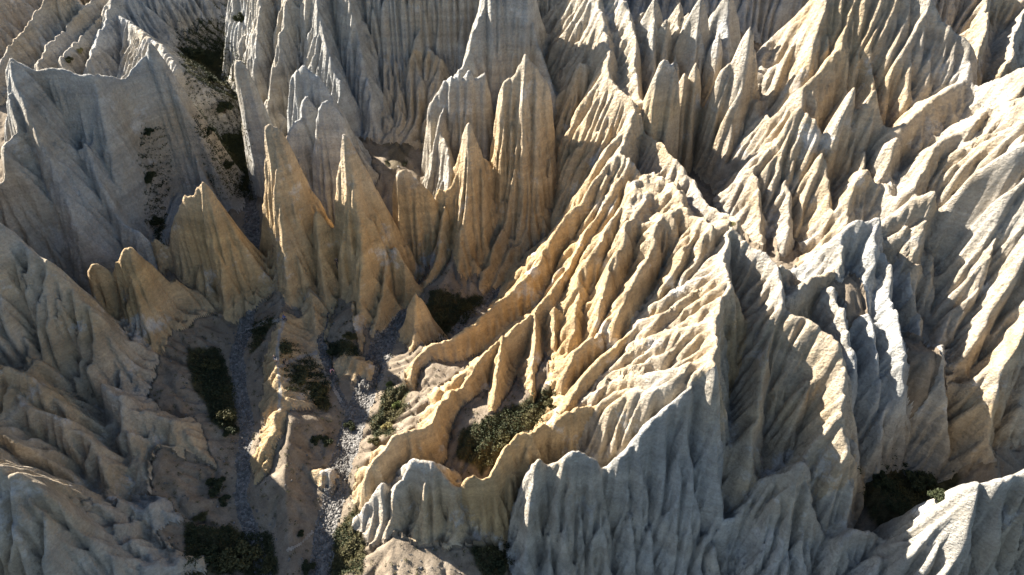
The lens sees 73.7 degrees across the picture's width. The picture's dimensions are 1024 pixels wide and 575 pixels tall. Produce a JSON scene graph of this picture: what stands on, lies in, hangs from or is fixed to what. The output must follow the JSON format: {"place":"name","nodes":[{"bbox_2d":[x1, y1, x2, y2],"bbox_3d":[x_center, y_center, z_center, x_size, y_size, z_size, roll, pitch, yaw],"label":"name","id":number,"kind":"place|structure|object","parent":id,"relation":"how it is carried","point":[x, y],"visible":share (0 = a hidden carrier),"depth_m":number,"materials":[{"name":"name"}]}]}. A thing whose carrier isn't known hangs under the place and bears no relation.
{"place":"outdoors","nodes":[
{"label":"outdoors","id":0,"kind":"place"},
{"bbox_2d":[83,0,241,139],"bbox_3d":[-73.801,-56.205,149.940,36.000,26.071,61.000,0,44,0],"label":"clay hill","id":1,"kind":"structure","parent":0,"point":[129,31],"depth_m":145.65,"materials":[{"name":"beige stone"}]},
{"bbox_2d":[184,46,203,59],"bbox_3d":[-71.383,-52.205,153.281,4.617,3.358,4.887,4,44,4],"label":"bush","id":2,"kind":"object","parent":1,"relation":"on","point":[195,53],"visible":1,"depth_m":152.56,"materials":[{"name":"green plant"}]},
{"bbox_2d":[205,75,217,83],"bbox_3d":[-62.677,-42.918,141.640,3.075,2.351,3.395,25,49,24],"label":"bush","id":3,"kind":"object","parent":1,"relation":"on","point":[213,79],"visible":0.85,"depth_m":141.29,"materials":[{"name":"green plant"}]},
{"bbox_2d":[216,101,233,113],"bbox_3d":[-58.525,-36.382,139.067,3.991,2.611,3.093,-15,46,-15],"label":"bush","id":4,"kind":"object","parent":1,"relation":"on","point":[222,107],"visible":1,"depth_m":138.84,"materials":[{"name":"green plant"}]},
{"bbox_2d":[222,132,236,143],"bbox_3d":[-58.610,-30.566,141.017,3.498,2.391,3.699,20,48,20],"label":"bush","id":5,"kind":"object","parent":1,"relation":"on","point":[228,138],"visible":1,"depth_m":140.34,"materials":[{"name":"green plant"}]},
{"bbox_2d":[246,317,342,551],"bbox_3d":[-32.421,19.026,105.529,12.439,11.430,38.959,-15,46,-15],"label":"footpath","id":6,"kind":"structure","parent":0,"point":[280,330],"depth_m":108.38,"materials":[{"name":"soil"}]},
{"bbox_2d":[0,10,1023,574],"bbox_3d":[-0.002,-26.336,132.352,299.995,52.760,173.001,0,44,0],"label":"ground","id":7,"kind":"structure","parent":0,"point":[282,492],"depth_m":100.13,"materials":[{"name":"soil"}]},
{"bbox_2d":[0,0,108,105],"bbox_3d":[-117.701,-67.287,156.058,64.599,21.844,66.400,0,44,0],"label":"rock ridge","id":8,"kind":"object","parent":7,"relation":"on","point":[38,34],"visible":0.88,"depth_m":144.96,"materials":[{"name":"beige stone"}]},
{"bbox_2d":[0,365,119,448],"bbox_3d":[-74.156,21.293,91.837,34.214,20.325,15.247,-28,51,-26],"label":"rock ridge","id":9,"kind":"object","parent":7,"relation":"on","point":[28,387],"visible":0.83,"depth_m":92.93,"materials":[{"name":"beige stone"}]},
{"bbox_2d":[0,390,152,501],"bbox_3d":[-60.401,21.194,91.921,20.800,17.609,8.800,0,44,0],"label":"rock ridge","id":10,"kind":"object","parent":7,"relation":"on","point":[55,445],"visible":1,"depth_m":91.78,"materials":[{"name":"beige stone"}]},
{"bbox_2d":[0,223,159,415],"bbox_3d":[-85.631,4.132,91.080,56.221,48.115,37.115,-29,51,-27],"label":"rock ridge","id":11,"kind":"object","parent":7,"relation":"on","point":[61,329],"visible":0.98,"depth_m":96.95,"materials":[{"name":"beige stone"}]},
{"bbox_2d":[0,447,208,574],"bbox_3d":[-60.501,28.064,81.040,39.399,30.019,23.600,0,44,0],"label":"rock ridge","id":12,"kind":"object","parent":7,"relation":"on","point":[50,524],"visible":1,"depth_m":82.64,"materials":[{"name":"grey stone"}]},
{"bbox_2d":[0,42,244,295],"bbox_3d":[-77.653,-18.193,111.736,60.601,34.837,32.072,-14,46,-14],"label":"clay wall","id":13,"kind":"structure","parent":7,"relation":"on","point":[74,199],"depth_m":110.79,"materials":[{"name":"grey stone"}]},
{"bbox_2d":[144,171,155,183],"bbox_3d":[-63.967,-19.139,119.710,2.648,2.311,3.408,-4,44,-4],"label":"bush","id":14,"kind":"object","parent":7,"relation":"on","point":[148,177],"visible":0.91,"depth_m":119.11,"materials":[{"name":"green plant"}]},
{"bbox_2d":[88,247,214,355],"bbox_3d":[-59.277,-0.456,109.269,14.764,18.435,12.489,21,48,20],"label":"rock spire","id":15,"kind":"object","parent":7,"relation":"on","point":[151,303],"visible":0.99,"depth_m":106.92,"materials":[{"name":"stone"}]},
{"bbox_2d":[126,493,184,533],"bbox_3d":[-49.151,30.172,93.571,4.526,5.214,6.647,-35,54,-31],"label":"rock ridge","id":16,"kind":"object","parent":7,"relation":"on","point":[157,512],"visible":0.99,"depth_m":93.07,"materials":[{"name":"grey stone"}]},
{"bbox_2d":[149,216,163,225],"bbox_3d":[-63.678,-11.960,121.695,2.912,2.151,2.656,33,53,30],"label":"bush","id":17,"kind":"object","parent":7,"relation":"on","point":[157,220],"visible":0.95,"depth_m":121.11,"materials":[{"name":"green plant"}]},
{"bbox_2d":[101,384,216,467],"bbox_3d":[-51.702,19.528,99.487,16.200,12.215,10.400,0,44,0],"label":"rock ridge","id":18,"kind":"object","parent":7,"relation":"on","point":[143,423],"visible":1,"depth_m":98.76,"materials":[{"name":"beige stone"}]},
{"bbox_2d":[184,531,197,543],"bbox_3d":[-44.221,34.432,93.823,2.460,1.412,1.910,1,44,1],"label":"bush","id":19,"kind":"object","parent":7,"relation":"on","point":[192,536],"visible":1,"depth_m":93.41,"materials":[{"name":"green plant"}]},
{"bbox_2d":[192,511,207,521],"bbox_3d":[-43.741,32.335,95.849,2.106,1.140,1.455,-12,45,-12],"label":"bush","id":20,"kind":"object","parent":7,"relation":"on","point":[200,517],"visible":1,"depth_m":95.69,"materials":[{"name":"green plant"}]},
{"bbox_2d":[168,80,244,213],"bbox_3d":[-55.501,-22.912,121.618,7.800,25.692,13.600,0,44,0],"label":"clay fin","id":21,"kind":"object","parent":7,"relation":"on","point":[194,146],"visible":0.67,"depth_m":124.82,"materials":[{"name":"stone"}]},
{"bbox_2d":[195,544,217,563],"bbox_3d":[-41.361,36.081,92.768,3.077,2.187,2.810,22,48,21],"label":"bush","id":22,"kind":"object","parent":7,"relation":"on","point":[210,552],"visible":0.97,"depth_m":92.34,"materials":[{"name":"green plant"}]},
{"bbox_2d":[151,182,275,325],"bbox_3d":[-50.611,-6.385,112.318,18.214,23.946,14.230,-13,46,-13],"label":"rock spire","id":23,"kind":"object","parent":7,"relation":"on","point":[215,256],"visible":1,"depth_m":113.63,"materials":[{"name":"stone"}]},
{"bbox_2d":[205,476,225,497],"bbox_3d":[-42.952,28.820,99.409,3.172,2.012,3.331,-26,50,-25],"label":"bush","id":24,"kind":"object","parent":7,"relation":"on","point":[216,484],"visible":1,"depth_m":98.84,"materials":[{"name":"green plant"}]},
{"bbox_2d":[218,494,230,506],"bbox_3d":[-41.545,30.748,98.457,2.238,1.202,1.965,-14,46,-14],"label":"bush","id":25,"kind":"object","parent":7,"relation":"on","point":[223,498],"visible":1,"depth_m":98.31,"materials":[{"name":"green plant"}]},
{"bbox_2d":[213,406,236,420],"bbox_3d":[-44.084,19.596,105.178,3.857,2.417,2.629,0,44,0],"label":"bush","id":26,"kind":"object","parent":7,"relation":"on","point":[227,413],"visible":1,"depth_m":104.53,"materials":[{"name":"green plant"}]},
{"bbox_2d":[223,160,234,169],"bbox_3d":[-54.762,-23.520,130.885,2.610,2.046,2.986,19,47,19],"label":"bush","id":27,"kind":"object","parent":7,"relation":"on","point":[229,164],"visible":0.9,"depth_m":130.41,"materials":[{"name":"green plant"}]},
{"bbox_2d":[222,426,237,436],"bbox_3d":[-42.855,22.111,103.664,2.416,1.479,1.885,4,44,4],"label":"bush","id":28,"kind":"object","parent":7,"relation":"on","point":[229,430],"visible":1,"depth_m":103.50,"materials":[{"name":"green plant"}]},
{"bbox_2d":[214,540,262,572],"bbox_3d":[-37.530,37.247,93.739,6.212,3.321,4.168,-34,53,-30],"label":"bush","id":29,"kind":"object","parent":7,"relation":"on","point":[228,559],"visible":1,"depth_m":93.16,"materials":[{"name":"green plant"}]},
{"bbox_2d":[232,12,244,22],"bbox_3d":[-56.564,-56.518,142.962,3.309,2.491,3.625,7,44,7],"label":"bush","id":30,"kind":"object","parent":7,"relation":"on","point":[237,18],"visible":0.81,"depth_m":142.13,"materials":[{"name":"green plant"}]},
{"bbox_2d":[229,183,271,574],"bbox_3d":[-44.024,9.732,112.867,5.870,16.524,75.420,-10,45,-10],"label":"gravel stream","id":31,"kind":"structure","parent":7,"relation":"on","point":[239,389],"depth_m":107.62,"materials":[{"name":"gravel"}]},
{"bbox_2d":[234,60,272,196],"bbox_3d":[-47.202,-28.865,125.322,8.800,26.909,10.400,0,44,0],"label":"rock spire","id":32,"kind":"object","parent":7,"relation":"on","point":[254,113],"visible":0.69,"depth_m":122.43,"materials":[{"name":"grey stone"}]},
{"bbox_2d":[1,161,519,574],"bbox_3d":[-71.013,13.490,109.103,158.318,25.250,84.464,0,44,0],"label":"loose stones","id":33,"kind":"object","parent":7,"relation":"on","point":[380,356],"visible":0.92,"depth_m":105.81,"materials":[{"name":"gravel"}]},
{"bbox_2d":[260,551,277,573],"bbox_3d":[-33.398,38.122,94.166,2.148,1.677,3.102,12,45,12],"label":"bush","id":34,"kind":"object","parent":7,"relation":"on","point":[268,562],"visible":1,"depth_m":93.93,"materials":[{"name":"green plant"}]},
{"bbox_2d":[279,343,293,354],"bbox_3d":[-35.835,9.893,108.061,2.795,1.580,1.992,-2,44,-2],"label":"bush","id":35,"kind":"object","parent":7,"relation":"on","point":[283,350],"visible":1,"depth_m":107.74,"materials":[{"name":"green plant"}]},
{"bbox_2d":[250,311,339,487],"bbox_3d":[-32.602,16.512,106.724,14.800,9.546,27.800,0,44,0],"label":"rock ridge","id":36,"kind":"object","parent":7,"relation":"on","point":[297,331],"visible":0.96,"depth_m":105.30,"materials":[{"name":"stone"}]},
{"bbox_2d":[259,124,338,339],"bbox_3d":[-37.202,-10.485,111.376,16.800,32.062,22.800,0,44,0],"label":"rock spire","id":37,"kind":"object","parent":7,"relation":"on","point":[298,249],"visible":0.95,"depth_m":113.46,"materials":[{"name":"stone"}]},
{"bbox_2d":[292,364,308,383],"bbox_3d":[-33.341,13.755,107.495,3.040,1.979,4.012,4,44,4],"label":"bush","id":38,"kind":"object","parent":7,"relation":"on","point":[302,376],"visible":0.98,"depth_m":107.06,"materials":[{"name":"green plant"}]},
{"bbox_2d":[301,559,315,574],"bbox_3d":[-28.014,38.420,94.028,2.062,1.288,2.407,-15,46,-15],"label":"bush","id":39,"kind":"object","parent":7,"relation":"on","point":[306,567],"visible":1,"depth_m":93.80,"materials":[{"name":"green plant"}]},
{"bbox_2d":[310,434,322,445],"bbox_3d":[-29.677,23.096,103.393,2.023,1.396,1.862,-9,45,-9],"label":"bush","id":40,"kind":"object","parent":7,"relation":"on","point":[314,439],"visible":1,"depth_m":103.18,"materials":[{"name":"green plant"}]},
{"bbox_2d":[309,381,324,400],"bbox_3d":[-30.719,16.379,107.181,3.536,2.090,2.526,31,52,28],"label":"bush","id":41,"kind":"object","parent":7,"relation":"on","point":[318,389],"visible":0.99,"depth_m":106.70,"materials":[{"name":"green plant"}]},
{"bbox_2d":[322,435,333,447],"bbox_3d":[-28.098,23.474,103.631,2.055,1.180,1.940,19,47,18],"label":"bush","id":42,"kind":"object","parent":7,"relation":"on","point":[326,440],"visible":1,"depth_m":103.41,"materials":[{"name":"green plant"}]},
{"bbox_2d":[312,100,352,224],"bbox_3d":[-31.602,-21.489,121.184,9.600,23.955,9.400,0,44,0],"label":"rock spire","id":43,"kind":"object","parent":7,"relation":"on","point":[331,128],"visible":0.57,"depth_m":119.20,"materials":[{"name":"grey stone"}]},
{"bbox_2d":[326,344,338,355],"bbox_3d":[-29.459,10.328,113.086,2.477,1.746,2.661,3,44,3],"label":"bush","id":44,"kind":"object","parent":7,"relation":"on","point":[333,352],"visible":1,"depth_m":112.52,"materials":[{"name":"green plant"}]},
{"bbox_2d":[287,65,378,192],"bbox_3d":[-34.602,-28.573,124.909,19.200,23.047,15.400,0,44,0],"label":"clay fin","id":45,"kind":"object","parent":7,"relation":"on","point":[309,93],"visible":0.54,"depth_m":121.43,"materials":[{"name":"stone"}]},
{"bbox_2d":[317,307,352,415],"bbox_3d":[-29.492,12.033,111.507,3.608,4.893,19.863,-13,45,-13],"label":"gravel stream","id":46,"kind":"structure","parent":7,"relation":"on","point":[326,363],"depth_m":110.96,"materials":[{"name":"gravel"}]},
{"bbox_2d":[150,245,524,574],"bbox_3d":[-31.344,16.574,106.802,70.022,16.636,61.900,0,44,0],"label":"grass tufts","id":47,"kind":"object","parent":7,"relation":"on","point":[309,447],"visible":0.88,"depth_m":101.40,"materials":[{"name":"green plant"}]},
{"bbox_2d":[343,420,354,430],"bbox_3d":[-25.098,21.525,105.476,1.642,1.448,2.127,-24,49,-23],"label":"bush","id":48,"kind":"object","parent":7,"relation":"on","point":[350,424],"visible":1,"depth_m":105.21,"materials":[{"name":"green plant"}]},
{"bbox_2d":[341,331,357,339],"bbox_3d":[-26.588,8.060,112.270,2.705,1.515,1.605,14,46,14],"label":"bush","id":49,"kind":"object","parent":7,"relation":"on","point":[350,335],"visible":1,"depth_m":111.90,"materials":[{"name":"green plant"}]},
{"bbox_2d":[333,351,374,382],"bbox_3d":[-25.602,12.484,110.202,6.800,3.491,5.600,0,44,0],"label":"clay mound","id":50,"kind":"object","parent":7,"relation":"on","point":[352,366],"visible":0.95,"depth_m":109.48,"materials":[{"name":"stone"}]},
{"bbox_2d":[308,279,419,574],"bbox_3d":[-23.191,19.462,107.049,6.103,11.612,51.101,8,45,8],"label":"gravel stream","id":51,"kind":"structure","parent":7,"relation":"on","point":[361,388],"depth_m":104.11,"materials":[{"name":"gravel"}]},
{"bbox_2d":[367,437,379,445],"bbox_3d":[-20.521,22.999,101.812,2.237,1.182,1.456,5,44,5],"label":"bush","id":52,"kind":"object","parent":7,"relation":"on","point":[374,441],"visible":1,"depth_m":101.63,"materials":[{"name":"green plant"}]},
{"bbox_2d":[334,134,424,353],"bbox_3d":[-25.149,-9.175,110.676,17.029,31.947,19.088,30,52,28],"label":"rock spire","id":53,"kind":"object","parent":7,"relation":"on","point":[381,272],"visible":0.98,"depth_m":112.92,"materials":[{"name":"stone"}]},
{"bbox_2d":[380,421,392,429],"bbox_3d":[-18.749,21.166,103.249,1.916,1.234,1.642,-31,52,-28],"label":"bush","id":54,"kind":"object","parent":7,"relation":"on","point":[387,425],"visible":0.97,"depth_m":103.02,"materials":[{"name":"green plant"}]},
{"bbox_2d":[371,49,449,151],"bbox_3d":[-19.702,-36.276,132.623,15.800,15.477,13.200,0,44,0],"label":"clay wall","id":55,"kind":"structure","parent":7,"relation":"on","point":[410,89],"depth_m":133.59,"materials":[{"name":"grey stone"}]},
{"bbox_2d":[392,170,440,269],"bbox_3d":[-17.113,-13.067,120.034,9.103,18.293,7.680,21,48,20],"label":"rock spire","id":56,"kind":"object","parent":7,"relation":"on","point":[416,216],"visible":0.95,"depth_m":118.33,"materials":[{"name":"stone"}]},
{"bbox_2d":[352,458,484,550],"bbox_3d":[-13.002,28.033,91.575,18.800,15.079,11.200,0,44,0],"label":"rock ridge","id":57,"kind":"object","parent":7,"relation":"on","point":[419,501],"visible":0.98,"depth_m":90.46,"materials":[{"name":"beige stone"}]},
{"bbox_2d":[398,292,448,352],"bbox_3d":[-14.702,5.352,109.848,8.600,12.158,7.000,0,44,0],"label":"rock spire","id":58,"kind":"object","parent":7,"relation":"on","point":[421,324],"visible":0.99,"depth_m":109.47,"materials":[{"name":"stone"}]},
{"bbox_2d":[433,309,446,324],"bbox_3d":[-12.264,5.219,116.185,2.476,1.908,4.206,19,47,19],"label":"bush","id":59,"kind":"object","parent":7,"relation":"on","point":[439,318],"visible":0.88,"depth_m":115.58,"materials":[{"name":"green plant"}]},
{"bbox_2d":[421,70,493,198],"bbox_3d":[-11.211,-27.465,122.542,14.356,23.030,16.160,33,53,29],"label":"clay fin","id":60,"kind":"object","parent":7,"relation":"on","point":[457,104],"visible":0.73,"depth_m":120.22,"materials":[{"name":"stone"}]},
{"bbox_2d":[422,123,498,289],"bbox_3d":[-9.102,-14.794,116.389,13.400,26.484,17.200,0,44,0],"label":"rock spire","id":61,"kind":"object","parent":7,"relation":"on","point":[468,233],"visible":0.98,"depth_m":118.55,"materials":[{"name":"stone"}]},
{"bbox_2d":[351,228,590,509],"bbox_3d":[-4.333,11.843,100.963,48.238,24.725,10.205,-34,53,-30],"label":"clay fin","id":62,"kind":"object","parent":7,"relation":"on","point":[427,439],"visible":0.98,"depth_m":99.14,"materials":[{"name":"beige stone"}]},
{"bbox_2d":[450,286,500,335],"bbox_3d":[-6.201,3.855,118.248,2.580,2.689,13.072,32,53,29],"label":"gravel stream","id":63,"kind":"structure","parent":7,"relation":"on","point":[484,300],"depth_m":118.98,"materials":[{"name":"gravel"}]},
{"bbox_2d":[489,557,506,574],"bbox_3d":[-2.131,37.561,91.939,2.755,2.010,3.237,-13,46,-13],"label":"bush","id":64,"kind":"object","parent":7,"relation":"on","point":[501,566],"visible":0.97,"depth_m":91.46,"materials":[{"name":"green plant"}]},
{"bbox_2d":[492,432,509,450],"bbox_3d":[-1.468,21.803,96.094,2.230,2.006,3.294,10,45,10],"label":"bush","id":65,"kind":"object","parent":7,"relation":"on","point":[504,440],"visible":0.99,"depth_m":95.69,"materials":[{"name":"green plant"}]},
{"bbox_2d":[456,0,557,120],"bbox_3d":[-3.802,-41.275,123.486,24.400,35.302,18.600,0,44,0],"label":"clay cliff","id":66,"kind":"structure","parent":7,"relation":"on","point":[505,36],"depth_m":118.92,"materials":[{"name":"beige stone"}]},
{"bbox_2d":[404,158,612,389],"bbox_3d":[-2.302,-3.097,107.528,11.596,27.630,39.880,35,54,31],"label":"clay fin","id":67,"kind":"object","parent":7,"relation":"on","point":[523,283],"visible":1,"depth_m":108.16,"materials":[{"name":"beige stone"}]},
{"bbox_2d":[220,0,808,140],"bbox_3d":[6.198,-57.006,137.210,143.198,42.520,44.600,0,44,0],"label":"clay cliff","id":68,"kind":"structure","parent":7,"relation":"on","point":[339,48],"depth_m":131.43,"materials":[{"name":"beige stone"}]},
{"bbox_2d":[479,54,557,294],"bbox_3d":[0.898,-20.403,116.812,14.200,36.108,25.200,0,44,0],"label":"rock spire","id":69,"kind":"object","parent":7,"relation":"on","point":[522,160],"visible":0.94,"depth_m":117.26,"materials":[{"name":"stone"}]},
{"bbox_2d":[488,307,559,411],"bbox_3d":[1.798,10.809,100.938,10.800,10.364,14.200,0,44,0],"label":"clay fin","id":70,"kind":"object","parent":7,"relation":"on","point":[505,370],"visible":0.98,"depth_m":101.55,"materials":[{"name":"stone"}]},
{"bbox_2d":[461,405,595,551],"bbox_3d":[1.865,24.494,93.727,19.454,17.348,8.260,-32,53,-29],"label":"clay fin","id":71,"kind":"object","parent":7,"relation":"on","point":[489,500],"visible":0.98,"depth_m":90.92,"materials":[{"name":"beige stone"}]},
{"bbox_2d":[138,0,956,574],"bbox_3d":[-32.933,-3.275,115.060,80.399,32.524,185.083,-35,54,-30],"label":"scrub","id":72,"kind":"object","parent":7,"relation":"on","point":[210,58],"visible":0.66,"depth_m":107.78,"materials":[{"name":"green plant"}]},
{"bbox_2d":[543,398,556,408],"bbox_3d":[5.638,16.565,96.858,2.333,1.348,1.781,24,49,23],"label":"bush","id":73,"kind":"object","parent":7,"relation":"on","point":[548,403],"visible":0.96,"depth_m":96.57,"materials":[{"name":"green plant"}]},
{"bbox_2d":[175,2,951,570],"bbox_3d":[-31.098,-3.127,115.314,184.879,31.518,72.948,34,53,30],"label":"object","id":74,"kind":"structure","parent":7,"relation":"on","point":[215,68],"depth_m":106.23,"materials":[{"name":"green plant"}]},
{"bbox_2d":[554,62,591,137],"bbox_3d":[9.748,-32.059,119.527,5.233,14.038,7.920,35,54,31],"label":"clay wall","id":75,"kind":"structure","parent":7,"relation":"on","point":[569,98],"depth_m":118.16,"materials":[{"name":"stone"}]},
{"bbox_2d":[545,329,605,392],"bbox_3d":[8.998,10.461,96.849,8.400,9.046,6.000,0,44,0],"label":"clay fin","id":76,"kind":"object","parent":7,"relation":"on","point":[566,368],"visible":0.98,"depth_m":95.98,"materials":[{"name":"stone"}]},
{"bbox_2d":[530,334,628,431],"bbox_3d":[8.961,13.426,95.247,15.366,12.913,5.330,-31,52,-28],"label":"clay fin","id":77,"kind":"object","parent":7,"relation":"on","point":[567,398],"visible":0.93,"depth_m":93.31,"materials":[{"name":"stone"}]},
{"bbox_2d":[541,0,645,236],"bbox_3d":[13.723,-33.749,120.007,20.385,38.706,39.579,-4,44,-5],"label":"rock ridge","id":78,"kind":"object","parent":7,"relation":"on","point":[600,37],"visible":0.89,"depth_m":115.58,"materials":[{"name":"stone"}]},
{"bbox_2d":[506,365,726,574],"bbox_3d":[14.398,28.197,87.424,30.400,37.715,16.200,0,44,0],"label":"clay wall","id":79,"kind":"structure","parent":7,"relation":"on","point":[648,500],"depth_m":89.17,"materials":[{"name":"grey stone"}]},
{"bbox_2d":[517,154,747,398],"bbox_3d":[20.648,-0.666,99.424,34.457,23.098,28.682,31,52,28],"label":"rock massif","id":80,"kind":"structure","parent":7,"relation":"on","point":[638,223],"depth_m":98.08,"materials":[{"name":"stone"}]},
{"bbox_2d":[643,59,679,158],"bbox_3d":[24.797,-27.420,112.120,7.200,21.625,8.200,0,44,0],"label":"rock spire","id":81,"kind":"object","parent":7,"relation":"on","point":[661,111],"visible":0.85,"depth_m":108.65,"materials":[{"name":"beige stone"}]},
{"bbox_2d":[677,73,690,163],"bbox_3d":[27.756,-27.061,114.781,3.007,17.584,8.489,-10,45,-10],"label":"rock spire","id":82,"kind":"object","parent":7,"relation":"on","point":[684,87],"visible":0.45,"depth_m":112.28,"materials":[{"name":"beige stone"}]},
{"bbox_2d":[635,0,740,97],"bbox_3d":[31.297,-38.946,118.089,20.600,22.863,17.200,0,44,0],"label":"pinnacle wall","id":83,"kind":"structure","parent":7,"relation":"on","point":[680,40],"depth_m":114.01,"materials":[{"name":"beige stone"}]},
{"bbox_2d":[637,104,743,239],"bbox_3d":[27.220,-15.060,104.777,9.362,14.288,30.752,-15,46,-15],"label":"rock ridge","id":84,"kind":"object","parent":7,"relation":"on","point":[656,157],"visible":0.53,"depth_m":105.53,"materials":[{"name":"beige stone"}]},
{"bbox_2d":[681,63,702,172],"bbox_3d":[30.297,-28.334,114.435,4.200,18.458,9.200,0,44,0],"label":"rock spire","id":85,"kind":"object","parent":7,"relation":"on","point":[694,112],"visible":0.88,"depth_m":113.57,"materials":[{"name":"beige stone"}]},
{"bbox_2d":[701,33,722,107],"bbox_3d":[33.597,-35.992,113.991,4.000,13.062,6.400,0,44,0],"label":"rock spire","id":86,"kind":"object","parent":7,"relation":"on","point":[711,69],"visible":0.64,"depth_m":112.89,"materials":[{"name":"beige stone"}]},
{"bbox_2d":[575,222,865,520],"bbox_3d":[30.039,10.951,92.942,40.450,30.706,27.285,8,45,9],"label":"clay wall","id":87,"kind":"structure","parent":7,"relation":"on","point":[788,402],"depth_m":88.08,"materials":[{"name":"beige stone"}]},
{"bbox_2d":[693,26,758,176],"bbox_3d":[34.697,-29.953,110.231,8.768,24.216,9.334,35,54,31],"label":"rock spire","id":88,"kind":"object","parent":7,"relation":"on","point":[728,103],"visible":1,"depth_m":109.49,"materials":[{"name":"beige stone"}]},
{"bbox_2d":[713,140,794,258],"bbox_3d":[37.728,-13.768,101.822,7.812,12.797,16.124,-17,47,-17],"label":"rock ridge","id":89,"kind":"object","parent":7,"relation":"on","point":[756,200],"visible":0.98,"depth_m":102.65,"materials":[{"name":"beige stone"}]},
{"bbox_2d":[700,0,847,195],"bbox_3d":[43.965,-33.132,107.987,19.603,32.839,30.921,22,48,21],"label":"rock ridge","id":90,"kind":"object","parent":7,"relation":"on","point":[811,97],"visible":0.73,"depth_m":107.41,"materials":[{"name":"beige stone"}]},
{"bbox_2d":[720,461,856,574],"bbox_3d":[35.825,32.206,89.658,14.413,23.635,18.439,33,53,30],"label":"rock ridge","id":91,"kind":"object","parent":7,"relation":"on","point":[781,522],"visible":0.99,"depth_m":88.23,"materials":[{"name":"grey stone"}]},
{"bbox_2d":[780,265,835,320],"bbox_3d":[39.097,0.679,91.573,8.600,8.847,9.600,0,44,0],"label":"rock block","id":92,"kind":"object","parent":7,"relation":"on","point":[801,297],"visible":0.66,"depth_m":89.78,"materials":[{"name":"beige stone"}]},
{"bbox_2d":[792,153,833,267],"bbox_3d":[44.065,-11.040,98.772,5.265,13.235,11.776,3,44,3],"label":"rock ridge","id":93,"kind":"object","parent":7,"relation":"on","point":[811,197],"visible":0.91,"depth_m":99.75,"materials":[{"name":"stone"}]},
{"bbox_2d":[772,87,886,194],"bbox_3d":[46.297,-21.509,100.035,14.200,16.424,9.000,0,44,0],"label":"rock ledge","id":94,"kind":"object","parent":7,"relation":"on","point":[843,138],"visible":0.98,"depth_m":98.73,"materials":[{"name":"beige stone"}]},
{"bbox_2d":[798,166,890,253],"bbox_3d":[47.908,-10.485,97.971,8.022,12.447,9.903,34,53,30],"label":"rock ridge","id":95,"kind":"object","parent":7,"relation":"on","point":[859,194],"visible":0.91,"depth_m":96.57,"materials":[{"name":"beige stone"}]},
{"bbox_2d":[789,217,913,471],"bbox_3d":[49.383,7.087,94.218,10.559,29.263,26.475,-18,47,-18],"label":"rock ridge","id":96,"kind":"object","parent":7,"relation":"on","point":[856,247],"visible":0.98,"depth_m":90.95,"materials":[{"name":"grey stone"}]},
{"bbox_2d":[812,286,890,482],"bbox_3d":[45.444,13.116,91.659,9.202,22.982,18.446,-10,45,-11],"label":"rock ridge","id":97,"kind":"object","parent":7,"relation":"on","point":[857,340],"visible":0.88,"depth_m":89.29,"materials":[{"name":"grey stone"}]},
{"bbox_2d":[768,0,941,133],"bbox_3d":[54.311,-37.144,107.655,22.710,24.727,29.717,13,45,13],"label":"rock slope","id":98,"kind":"structure","parent":7,"relation":"on","point":[881,61],"depth_m":100.54,"materials":[{"name":"beige stone"}]},
{"bbox_2d":[851,137,900,183],"bbox_3d":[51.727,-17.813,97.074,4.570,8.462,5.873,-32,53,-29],"label":"rock spire","id":99,"kind":"object","parent":7,"relation":"on","point":[881,164],"visible":0.9,"depth_m":96.12,"materials":[{"name":"beige stone"}]},
{"bbox_2d":[872,470,896,489],"bbox_3d":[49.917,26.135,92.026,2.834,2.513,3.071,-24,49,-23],"label":"bush","id":100,"kind":"object","parent":7,"relation":"on","point":[880,479],"visible":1,"depth_m":91.60,"materials":[{"name":"green plant"}]},
{"bbox_2d":[812,469,1023,574],"bbox_3d":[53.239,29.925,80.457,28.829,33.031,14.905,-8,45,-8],"label":"rock ridge","id":101,"kind":"object","parent":7,"relation":"on","point":[974,528],"visible":1,"depth_m":79.64,"materials":[{"name":"grey stone"}]},
{"bbox_2d":[891,258,949,481],"bbox_3d":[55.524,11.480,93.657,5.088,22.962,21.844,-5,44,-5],"label":"rock ridge","id":102,"kind":"object","parent":7,"relation":"on","point":[928,448],"visible":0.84,"depth_m":92.06,"materials":[{"name":"grey stone"}]},
{"bbox_2d":[904,470,938,491],"bbox_3d":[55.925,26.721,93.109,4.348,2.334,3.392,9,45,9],"label":"bush","id":103,"kind":"object","parent":7,"relation":"on","point":[920,481],"visible":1,"depth_m":92.85,"materials":[{"name":"green plant"}]},
{"bbox_2d":[866,0,977,169],"bbox_3d":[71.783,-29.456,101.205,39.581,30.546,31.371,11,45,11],"label":"rock ridge","id":104,"kind":"object","parent":7,"relation":"on","point":[944,78],"visible":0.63,"depth_m":97.39,"materials":[{"name":"beige stone"}]},
{"bbox_2d":[927,488,946,503],"bbox_3d":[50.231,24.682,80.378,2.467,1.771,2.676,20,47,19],"label":"bush","id":105,"kind":"object","parent":7,"relation":"on","point":[937,494],"visible":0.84,"depth_m":80.36,"materials":[{"name":"green plant"}]},
{"bbox_2d":[878,67,1023,218],"bbox_3d":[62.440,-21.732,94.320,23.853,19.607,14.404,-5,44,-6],"label":"rock ridge","id":106,"kind":"object","parent":7,"relation":"on","point":[916,174],"visible":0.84,"depth_m":92.78,"materials":[{"name":"beige stone"}]},
{"bbox_2d":[879,96,1023,482],"bbox_3d":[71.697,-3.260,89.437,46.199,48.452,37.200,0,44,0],"label":"rock slope","id":107,"kind":"structure","parent":7,"relation":"on","point":[953,238],"depth_m":89.84,"materials":[{"name":"beige stone"}]},
{"bbox_2d":[932,0,1023,86],"bbox_3d":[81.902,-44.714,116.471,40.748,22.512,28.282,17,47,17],"label":"rock ridge","id":108,"kind":"object","parent":7,"relation":"on","point":[991,32],"visible":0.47,"depth_m":115.70,"materials":[{"name":"beige stone"}]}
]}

